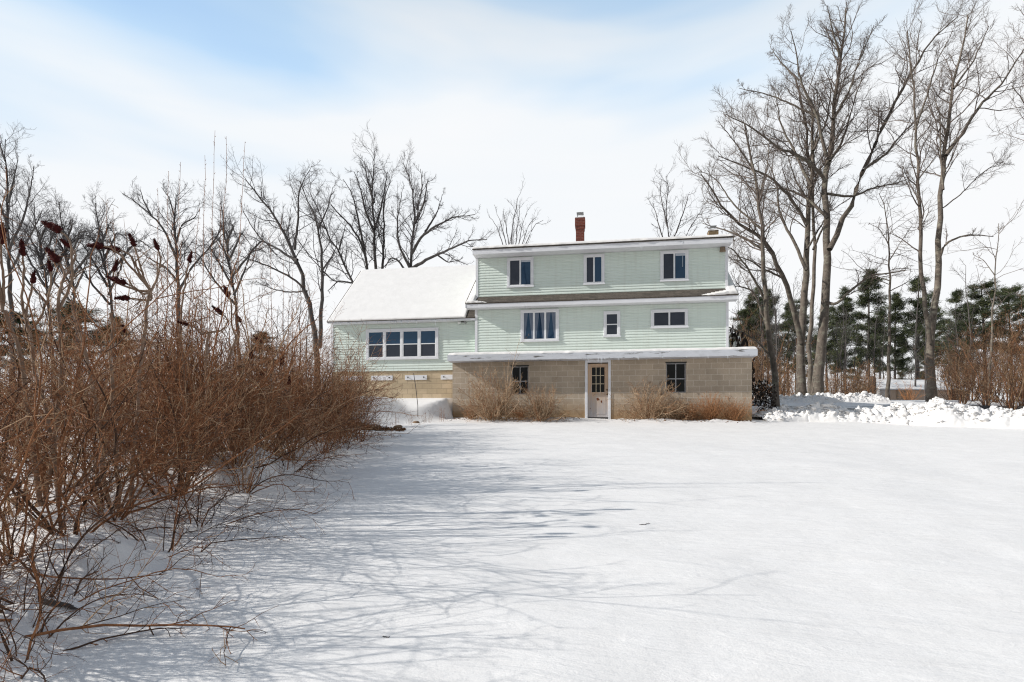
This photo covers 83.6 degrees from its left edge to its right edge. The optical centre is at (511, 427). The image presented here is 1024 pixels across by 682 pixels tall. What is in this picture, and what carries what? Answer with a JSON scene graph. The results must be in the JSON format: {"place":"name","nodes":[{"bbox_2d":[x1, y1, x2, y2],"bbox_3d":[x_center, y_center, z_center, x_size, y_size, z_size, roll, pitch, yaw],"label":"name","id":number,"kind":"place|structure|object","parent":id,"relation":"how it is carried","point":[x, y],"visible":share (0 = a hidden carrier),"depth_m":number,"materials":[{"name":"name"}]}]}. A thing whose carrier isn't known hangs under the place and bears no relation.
{"place":"outdoors","nodes":[
{"label":"outdoors","id":0,"kind":"place"},
{"bbox_2d":[0,396,1023,681],"bbox_3d":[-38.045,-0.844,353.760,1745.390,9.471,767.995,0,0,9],"label":"snow ground","id":1,"kind":"structure","parent":0,"point":[438,546],"depth_m":5.43,"materials":[{"name":"snow"}]},
{"bbox_2d":[0,122,54,398],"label":"bare tree","id":2,"kind":"object","parent":1,"relation":"on","point":[11,172],"visible":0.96,"depth_m":37.38,"materials":[{"name":"brown plant"}]},
{"bbox_2d":[0,311,57,382],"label":"pine tree","id":3,"kind":"object","parent":1,"relation":"on","point":[20,330],"visible":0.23,"depth_m":47.63,"materials":[{"name":"green plant"}]},
{"bbox_2d":[0,220,96,506],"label":"sumac shrub","id":4,"kind":"object","parent":1,"relation":"on","point":[56,229],"visible":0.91,"depth_m":6.29,"materials":[{"name":"plant"}]},
{"bbox_2d":[0,300,100,478],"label":"bush","id":5,"kind":"object","parent":1,"relation":"on","point":[4,398],"visible":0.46,"depth_m":6.01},
{"bbox_2d":[0,312,101,427],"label":"bush","id":6,"kind":"object","parent":1,"relation":"on","point":[27,365],"visible":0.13,"depth_m":16.47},
{"bbox_2d":[1,182,106,382],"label":"bare tree","id":7,"kind":"object","parent":1,"relation":"on","point":[42,256],"visible":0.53,"depth_m":45.04,"materials":[{"name":"brown plant"}]},
{"bbox_2d":[0,381,119,500],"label":"bush","id":8,"kind":"object","parent":1,"relation":"on","point":[2,428],"visible":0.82,"depth_m":4.41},
{"bbox_2d":[0,315,146,471],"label":"bush","id":9,"kind":"object","parent":1,"relation":"on","point":[46,397],"visible":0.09,"depth_m":9.62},
{"bbox_2d":[9,179,142,378],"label":"bare tree","id":10,"kind":"object","parent":1,"relation":"on","point":[54,238],"visible":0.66,"depth_m":44.06,"materials":[{"name":"brown plant"}]},
{"bbox_2d":[40,299,122,358],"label":"pine tree","id":11,"kind":"object","parent":1,"relation":"on","point":[69,307],"visible":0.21,"depth_m":49.21,"materials":[{"name":"green plant"}]},
{"bbox_2d":[0,470,199,681],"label":"bush","id":12,"kind":"object","parent":1,"relation":"on","point":[33,636],"visible":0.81,"depth_m":3.57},
{"bbox_2d":[0,269,203,516],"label":"bush","id":13,"kind":"object","parent":1,"relation":"on","point":[22,444],"visible":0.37,"depth_m":7.23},
{"bbox_2d":[44,183,174,392],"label":"bare tree","id":14,"kind":"object","parent":1,"relation":"on","point":[103,256],"visible":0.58,"depth_m":46.08,"materials":[{"name":"brown plant"}]},
{"bbox_2d":[0,290,221,494],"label":"bush","id":15,"kind":"object","parent":1,"relation":"on","point":[102,380],"visible":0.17,"depth_m":8.04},
{"bbox_2d":[0,298,230,627],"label":"bush","id":16,"kind":"object","parent":1,"relation":"on","point":[10,542],"visible":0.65,"depth_m":5.17,"materials":[{"name":"plant"}]},
{"bbox_2d":[71,231,171,509],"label":"sumac shrub","id":17,"kind":"object","parent":1,"relation":"on","point":[112,278],"visible":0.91,"depth_m":7.03,"materials":[{"name":"plant"}]},
{"bbox_2d":[0,373,256,681],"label":"bush","id":18,"kind":"object","parent":1,"relation":"on","point":[32,558],"visible":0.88,"depth_m":4.25,"materials":[{"name":"plant"}]},
{"bbox_2d":[21,254,249,478],"bbox_3d":[-5.448,-0.953,8.712,2.347,3.809,4.360,0,0,10],"label":"bush","id":19,"kind":"object","parent":1,"relation":"on","point":[196,325],"visible":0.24,"depth_m":8.86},
{"bbox_2d":[0,346,278,665],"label":"bush","id":20,"kind":"object","parent":1,"relation":"on","point":[83,626],"visible":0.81,"depth_m":3.89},
{"bbox_2d":[3,263,293,488],"bbox_3d":[-6.316,-0.857,9.401,4.287,3.523,5.684,0,0,-8],"label":"bush","id":21,"kind":"object","parent":1,"relation":"on","point":[156,366],"visible":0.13,"depth_m":9.50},
{"bbox_2d":[0,166,298,535],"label":"bush","id":22,"kind":"object","parent":1,"relation":"on","point":[64,460],"visible":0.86,"depth_m":5.33,"materials":[{"name":"plant"}]},
{"bbox_2d":[91,162,210,487],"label":"whip shrub","id":23,"kind":"object","parent":1,"relation":"on","point":[157,284],"visible":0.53,"depth_m":8.28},
{"bbox_2d":[0,264,307,520],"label":"bush","id":24,"kind":"object","parent":1,"relation":"on","point":[62,415],"visible":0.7,"depth_m":6.15,"materials":[{"name":"plant"}]},
{"bbox_2d":[0,300,309,500],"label":"bush","id":25,"kind":"object","parent":1,"relation":"on","point":[187,441],"visible":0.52,"depth_m":7.21,"materials":[{"name":"plant"}]},
{"bbox_2d":[0,238,309,471],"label":"bush","id":26,"kind":"object","parent":1,"relation":"on","point":[83,311],"visible":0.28,"depth_m":9.28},
{"bbox_2d":[0,400,333,577],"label":"bush","id":27,"kind":"object","parent":1,"relation":"on","point":[164,522],"visible":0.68,"depth_m":5.57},
{"bbox_2d":[5,207,334,470],"bbox_3d":[-5.054,-1.217,9.294,4.892,4.274,2.633,0,0,-42],"label":"bush","id":28,"kind":"object","parent":1,"relation":"on","point":[176,346],"visible":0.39,"depth_m":8.80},
{"bbox_2d":[44,267,311,500],"bbox_3d":[-4.315,-0.565,8.026,2.301,3.184,3.460,0,0,-3],"label":"bush","id":29,"kind":"object","parent":1,"relation":"on","point":[179,444],"visible":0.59,"depth_m":7.60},
{"bbox_2d":[50,282,308,452],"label":"bush","id":30,"kind":"object","parent":1,"relation":"on","point":[209,365],"visible":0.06,"depth_m":10.90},
{"bbox_2d":[121,250,243,462],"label":"sumac shrub","id":31,"kind":"object","parent":1,"relation":"on","point":[189,260],"visible":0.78,"depth_m":8.44,"materials":[{"name":"plant"}]},
{"bbox_2d":[122,178,245,332],"bbox_3d":[-22.828,-9.555,39.527,8.038,16.312,3.783,0,0,-1],"label":"bare tree","id":32,"kind":"object","parent":1,"relation":"on","point":[173,228],"visible":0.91,"depth_m":39.39,"materials":[{"name":"brown plant"}]},
{"bbox_2d":[56,246,327,448],"bbox_3d":[-5.252,-1.246,9.866,3.753,3.844,2.802,0,0,-10],"label":"bush","id":33,"kind":"object","parent":1,"relation":"on","point":[258,333],"visible":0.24,"depth_m":9.73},
{"bbox_2d":[28,323,385,497],"bbox_3d":[-3.983,-0.168,8.140,3.219,2.532,3.858,0,0,26],"label":"bush","id":34,"kind":"object","parent":1,"relation":"on","point":[266,413],"visible":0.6,"depth_m":8.41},
{"bbox_2d":[95,286,320,475],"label":"bush","id":35,"kind":"object","parent":1,"relation":"on","point":[212,374],"visible":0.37,"depth_m":8.35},
{"bbox_2d":[51,297,367,492],"bbox_3d":[-4.168,-0.519,9.617,4.245,3.301,4.742,0,0,18],"label":"bush","id":36,"kind":"object","parent":1,"relation":"on","point":[315,398],"visible":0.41,"depth_m":9.84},
{"bbox_2d":[172,136,255,461],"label":"whip shrub","id":37,"kind":"object","parent":1,"relation":"on","point":[234,361],"visible":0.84,"depth_m":8.60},
{"bbox_2d":[157,180,287,360],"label":"bare tree","id":38,"kind":"object","parent":1,"relation":"on","point":[227,258],"visible":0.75,"depth_m":44.07,"materials":[{"name":"brown plant"}]},
{"bbox_2d":[115,406,351,540],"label":"bush","id":39,"kind":"object","parent":1,"relation":"on","point":[217,502],"visible":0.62,"depth_m":6.87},
{"bbox_2d":[156,218,326,450],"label":"bush","id":40,"kind":"object","parent":1,"relation":"on","point":[266,378],"visible":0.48,"depth_m":8.90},
{"bbox_2d":[138,383,355,504],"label":"bush","id":41,"kind":"object","parent":1,"relation":"on","point":[253,453],"visible":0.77,"depth_m":8.00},
{"bbox_2d":[235,314,291,456],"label":"sumac shrub","id":42,"kind":"object","parent":1,"relation":"on","point":[289,379],"visible":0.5,"depth_m":10.32,"materials":[{"name":"plant"}]},
{"bbox_2d":[158,271,400,454],"bbox_3d":[-5.052,-1.185,11.666,3.579,3.605,4.430,0,0,43],"label":"bush","id":43,"kind":"object","parent":1,"relation":"on","point":[306,370],"visible":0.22,"depth_m":11.22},
{"bbox_2d":[219,146,348,393],"bbox_3d":[-15.510,-10.360,38.013,9.819,18.074,6.181,0,0,9],"label":"bare tree","id":44,"kind":"object","parent":1,"relation":"on","point":[293,257],"visible":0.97,"depth_m":38.29,"materials":[{"name":"brown plant"}]},
{"bbox_2d":[186,345,381,456],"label":"bush","id":45,"kind":"object","parent":1,"relation":"on","point":[308,416],"visible":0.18,"depth_m":10.90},
{"bbox_2d":[263,245,307,456],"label":"whip shrub","id":46,"kind":"object","parent":1,"relation":"on","point":[282,349],"visible":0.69,"depth_m":10.50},
{"bbox_2d":[219,394,358,481],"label":"bush","id":47,"kind":"object","parent":1,"relation":"on","point":[307,462],"visible":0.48,"depth_m":9.64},
{"bbox_2d":[238,393,344,470],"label":"bush","id":48,"kind":"object","parent":1,"relation":"on","point":[301,441],"visible":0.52,"depth_m":10.00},
{"bbox_2d":[235,280,354,443],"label":"bush","id":49,"kind":"object","parent":1,"relation":"on","point":[301,382],"visible":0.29,"depth_m":12.94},
{"bbox_2d":[231,322,397,442],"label":"bush","id":50,"kind":"object","parent":1,"relation":"on","point":[340,379],"visible":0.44,"depth_m":12.95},
{"bbox_2d":[257,327,378,444],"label":"bush","id":51,"kind":"object","parent":1,"relation":"on","point":[324,383],"visible":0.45,"depth_m":12.26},
{"bbox_2d":[287,160,362,292],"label":"bare tree","id":52,"kind":"object","parent":1,"relation":"on","point":[341,256],"visible":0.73,"depth_m":40.47,"materials":[{"name":"brown plant"}]},
{"bbox_2d":[285,385,371,453],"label":"bush","id":53,"kind":"object","parent":1,"relation":"on","point":[327,438],"visible":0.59,"depth_m":11.58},
{"bbox_2d":[246,306,422,418],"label":"bush","id":54,"kind":"object","parent":1,"relation":"on","point":[330,359],"visible":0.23,"depth_m":17.73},
{"bbox_2d":[285,369,393,443],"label":"bush","id":55,"kind":"object","parent":1,"relation":"on","point":[368,409],"visible":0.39,"depth_m":13.24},
{"bbox_2d":[301,352,402,437],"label":"bush","id":56,"kind":"object","parent":1,"relation":"on","point":[384,380],"visible":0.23,"depth_m":15.19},
{"bbox_2d":[313,121,402,269],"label":"bare tree","id":57,"kind":"object","parent":1,"relation":"on","point":[367,215],"visible":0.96,"depth_m":42.19,"materials":[{"name":"brown plant"}]},
{"bbox_2d":[321,361,395,440],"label":"bush","id":58,"kind":"object","parent":1,"relation":"on","point":[366,408],"visible":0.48,"depth_m":14.18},
{"bbox_2d":[295,333,427,440],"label":"bush","id":59,"kind":"object","parent":1,"relation":"on","point":[349,390],"visible":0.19,"depth_m":15.43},
{"bbox_2d":[378,140,501,267],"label":"bare tree","id":60,"kind":"object","parent":1,"relation":"on","point":[415,221],"visible":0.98,"depth_m":41.13,"materials":[{"name":"brown plant"}]},
{"bbox_2d":[455,367,537,422],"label":"bush","id":61,"kind":"object","parent":1,"relation":"on","point":[489,413],"visible":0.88,"depth_m":20.05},
{"bbox_2d":[489,173,549,244],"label":"bare tree","id":62,"kind":"object","parent":1,"relation":"on","point":[511,238],"visible":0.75,"depth_m":46.59,"materials":[{"name":"brown plant"}]},
{"bbox_2d":[327,212,757,420],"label":"house","id":63,"kind":"structure","parent":1,"relation":"on","point":[596,320],"depth_m":21.41,"materials":[{"name":"green wood"}]},
{"bbox_2d":[365,327,438,359],"bbox_3d":[-4.400,-3.327,22.851,3.047,1.245,0.074,0,0,9],"label":"window","id":64,"kind":"structure","parent":63,"relation":"in","point":[424,342],"depth_m":22.83,"materials":[{"name":"clear glass"}]},
{"bbox_2d":[511,365,528,393],"bbox_3d":[0.300,-1.774,21.407,0.698,1.084,0.140,0,0,9],"label":"window","id":65,"kind":"structure","parent":63,"relation":"in","point":[520,371],"depth_m":21.45,"materials":[{"name":"glass"}]},
{"bbox_2d":[507,257,533,287],"bbox_3d":[0.316,-5.921,21.867,1.050,1.149,0.074,0,0,9],"label":"window","id":66,"kind":"structure","parent":63,"relation":"in","point":[520,270],"depth_m":21.86,"materials":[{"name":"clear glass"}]},
{"bbox_2d":[520,309,558,341],"bbox_3d":[1.051,-3.869,21.755,1.495,1.232,0.074,0,0,9],"label":"window","id":67,"kind":"structure","parent":63,"relation":"in","point":[542,325],"depth_m":21.75,"materials":[{"name":"clear glass"}]},
{"bbox_2d":[583,254,604,284],"bbox_3d":[3.073,-5.915,21.441,0.809,1.146,0.074,0,0,9],"label":"window","id":68,"kind":"structure","parent":63,"relation":"in","point":[594,264],"depth_m":21.43,"materials":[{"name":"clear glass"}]},
{"bbox_2d":[585,360,610,418],"bbox_3d":[3.143,-1.332,20.948,0.931,2.270,0.120,0,0,9],"label":"door","id":69,"kind":"structure","parent":63,"relation":"in","point":[597,376],"depth_m":20.95,"materials":[{"name":"paint"}]},
{"bbox_2d":[603,311,620,336],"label":"window","id":70,"kind":"structure","parent":63,"relation":"in","point":[611,318],"depth_m":21.34,"materials":[{"name":"clear glass"}]},
{"bbox_2d":[650,309,688,328],"bbox_3d":[5.782,-3.991,21.025,1.358,0.696,0.074,0,0,9],"label":"window","id":71,"kind":"structure","parent":63,"relation":"in","point":[660,318],"depth_m":21.02,"materials":[{"name":"clear glass"}]},
{"bbox_2d":[660,250,688,281],"bbox_3d":[5.956,-5.924,20.996,1.037,1.135,0.074,0,0,9],"label":"window","id":72,"kind":"structure","parent":63,"relation":"in","point":[674,264],"depth_m":20.99,"materials":[{"name":"clear glass"}]},
{"bbox_2d":[665,362,686,392],"bbox_3d":[5.883,-1.792,20.545,0.746,1.098,0.140,0,0,9],"label":"window","id":73,"kind":"structure","parent":63,"relation":"in","point":[675,371],"depth_m":20.59,"materials":[{"name":"glass"}]},
{"bbox_2d":[504,375,581,422],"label":"bush","id":74,"kind":"object","parent":1,"relation":"on","point":[540,411],"visible":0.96,"depth_m":19.82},
{"bbox_2d":[606,375,693,421],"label":"bush","id":75,"kind":"object","parent":1,"relation":"on","point":[653,413],"visible":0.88,"depth_m":19.85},
{"bbox_2d":[644,153,712,236],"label":"bare tree","id":76,"kind":"object","parent":1,"relation":"on","point":[666,214],"visible":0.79,"depth_m":52.52,"materials":[{"name":"brown plant"}]},
{"bbox_2d":[654,394,703,421],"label":"bush","id":77,"kind":"object","parent":1,"relation":"on","point":[679,417],"visible":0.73,"depth_m":19.86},
{"bbox_2d":[691,391,731,419],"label":"dead weed","id":78,"kind":"object","parent":1,"relation":"on","point":[709,415],"visible":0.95,"depth_m":19.70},
{"bbox_2d":[715,395,763,420],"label":"dead weed","id":79,"kind":"object","parent":1,"relation":"on","point":[735,414],"visible":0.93,"depth_m":19.57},
{"bbox_2d":[693,87,788,405],"bbox_3d":[10.760,-8.180,26.142,4.613,14.691,4.974,0,0,9],"label":"bare tree","id":80,"kind":"object","parent":1,"relation":"on","point":[759,200],"visible":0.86,"depth_m":26.29,"materials":[{"name":"grey plant"}]},
{"bbox_2d":[729,293,780,370],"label":"pine tree","id":81,"kind":"object","parent":1,"relation":"on","point":[745,312],"visible":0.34,"depth_m":45.64,"materials":[{"name":"green plant"}]},
{"bbox_2d":[673,57,850,395],"bbox_3d":[13.677,-11.082,29.746,11.254,19.658,5.317,0,0,-39],"label":"bare tree","id":82,"kind":"object","parent":1,"relation":"on","point":[800,329],"visible":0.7,"depth_m":30.38,"materials":[{"name":"grey plant"}]},
{"bbox_2d":[752,378,776,404],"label":"evergreen bush","id":83,"kind":"object","parent":1,"relation":"on","point":[761,393],"visible":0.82,"depth_m":23.82,"materials":[{"name":"green plant"}]},
{"bbox_2d":[750,286,789,370],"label":"pine tree","id":84,"kind":"object","parent":1,"relation":"on","point":[770,304],"visible":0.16,"depth_m":51.59,"materials":[{"name":"green plant"}]},
{"bbox_2d":[775,302,806,395],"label":"pine tree","id":85,"kind":"object","parent":1,"relation":"on","point":[787,310],"visible":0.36,"depth_m":59.78,"materials":[{"name":"green plant"}]},
{"bbox_2d":[781,297,816,393],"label":"pine tree","id":86,"kind":"object","parent":1,"relation":"on","point":[791,322],"visible":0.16,"depth_m":56.01,"materials":[{"name":"green plant"}]},
{"bbox_2d":[766,55,869,393],"bbox_3d":[16.514,-11.175,31.847,4.880,19.659,4.343,0,0,-6],"label":"bare tree","id":87,"kind":"object","parent":1,"relation":"on","point":[808,342],"visible":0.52,"depth_m":31.53,"materials":[{"name":"grey plant"}]},
{"bbox_2d":[805,306,838,385],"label":"pine tree","id":88,"kind":"object","parent":1,"relation":"on","point":[829,345],"visible":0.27,"depth_m":65.59,"materials":[{"name":"green plant"}]},
{"bbox_2d":[764,391,891,402],"bbox_3d":[15.623,-1.478,28.716,5.767,0.708,1.806,0,0,-2],"label":"snow pile","id":89,"kind":"object","parent":1,"relation":"on","point":[864,396],"visible":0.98,"depth_m":28.22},
{"bbox_2d":[827,285,866,382],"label":"pine tree","id":90,"kind":"object","parent":1,"relation":"on","point":[847,304],"visible":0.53,"depth_m":61.59,"materials":[{"name":"green plant"}]},
{"bbox_2d":[711,0,986,394],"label":"bare tree","id":91,"kind":"object","parent":1,"relation":"on","point":[817,383],"visible":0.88,"depth_m":30.17,"materials":[{"name":"grey plant"}]},
{"bbox_2d":[829,268,901,378],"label":"pine tree","id":92,"kind":"object","parent":1,"relation":"on","point":[865,299],"visible":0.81,"depth_m":57.74,"materials":[{"name":"green plant"}]},
{"bbox_2d":[831,162,935,399],"bbox_3d":[19.288,-7.138,29.900,4.768,11.884,4.259,0,0,32],"label":"bare tree","id":93,"kind":"object","parent":1,"relation":"on","point":[887,390],"visible":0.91,"depth_m":29.58,"materials":[{"name":"grey plant"}]},
{"bbox_2d":[752,397,1023,428],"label":"snow pile","id":94,"kind":"object","parent":1,"relation":"on","point":[938,412],"visible":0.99,"depth_m":19.20,"materials":[{"name":"snow"}]},
{"bbox_2d":[875,291,910,379],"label":"pine tree","id":95,"kind":"object","parent":1,"relation":"on","point":[898,363],"visible":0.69,"depth_m":63.75,"materials":[{"name":"green plant"}]},
{"bbox_2d":[848,379,967,399],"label":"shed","id":96,"kind":"structure","parent":1,"relation":"on","point":[894,391],"depth_m":42.43,"materials":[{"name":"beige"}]},
{"bbox_2d":[887,274,941,379],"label":"pine tree","id":97,"kind":"object","parent":1,"relation":"on","point":[906,331],"visible":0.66,"depth_m":57.72,"materials":[{"name":"green plant"}]},
{"bbox_2d":[859,0,1023,401],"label":"bare tree","id":98,"kind":"object","parent":1,"relation":"on","point":[930,319],"visible":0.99,"depth_m":28.68,"materials":[{"name":"grey plant"}]},
{"bbox_2d":[918,322,985,399],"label":"brush clump","id":99,"kind":"object","parent":1,"relation":"on","point":[951,367],"visible":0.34,"depth_m":34.75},
{"bbox_2d":[936,288,977,376],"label":"pine tree","id":100,"kind":"object","parent":1,"relation":"on","point":[954,295],"visible":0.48,"depth_m":65.83,"materials":[{"name":"green plant"}]},
{"bbox_2d":[928,331,992,403],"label":"brush clump","id":101,"kind":"object","parent":1,"relation":"on","point":[959,399],"visible":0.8,"depth_m":26.60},
{"bbox_2d":[909,312,1021,404],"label":"brush clump","id":102,"kind":"object","parent":1,"relation":"on","point":[985,389],"visible":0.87,"depth_m":23.97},
{"bbox_2d":[942,258,988,397],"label":"tree","id":103,"kind":"object","parent":1,"relation":"on","point":[968,317],"visible":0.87,"depth_m":41.93,"materials":[{"name":"brown plant"}]},
{"bbox_2d":[935,327,1000,399],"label":"brush clump","id":104,"kind":"object","parent":1,"relation":"on","point":[957,370],"visible":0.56,"depth_m":30.92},
{"bbox_2d":[929,304,1023,402],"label":"brush clump","id":105,"kind":"object","parent":1,"relation":"on","point":[995,400],"visible":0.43,"depth_m":27.92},
{"bbox_2d":[937,278,1023,391],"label":"pine tree","id":106,"kind":"object","parent":1,"relation":"on","point":[983,303],"visible":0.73,"depth_m":59.56,"materials":[{"name":"green plant"}]},
{"bbox_2d":[939,310,1022,400],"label":"brush clump","id":107,"kind":"object","parent":1,"relation":"on","point":[976,399],"visible":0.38,"depth_m":29.39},
{"bbox_2d":[939,198,1023,400],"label":"bare tree","id":108,"kind":"object","parent":1,"relation":"on","point":[994,299],"visible":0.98,"depth_m":24.72,"materials":[{"name":"grey plant"}]},
{"bbox_2d":[945,326,1023,409],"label":"brush clump","id":109,"kind":"object","parent":1,"relation":"on","point":[1010,393],"visible":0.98,"depth_m":22.22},
{"bbox_2d":[965,313,1023,405],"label":"brush clump","id":110,"kind":"object","parent":1,"relation":"on","point":[1011,397],"visible":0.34,"depth_m":25.45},
{"bbox_2d":[974,282,1023,365],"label":"pine tree","id":111,"kind":"object","parent":1,"relation":"on","point":[1018,301],"visible":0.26,"depth_m":61.53,"materials":[{"name":"green plant"}]},
{"bbox_2d":[982,323,1023,405],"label":"brush clump","id":112,"kind":"object","parent":1,"relation":"on","point":[1018,392],"visible":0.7,"depth_m":23.59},
{"bbox_2d":[985,4,1023,149],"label":"bare tree","id":113,"kind":"object","parent":1,"relation":"on","point":[1021,98],"visible":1,"depth_m":25.47,"materials":[{"name":"grey plant"}]},
{"bbox_2d":[0,0,1023,399],"label":"sky","id":114,"kind":"structure","parent":0,"point":[582,99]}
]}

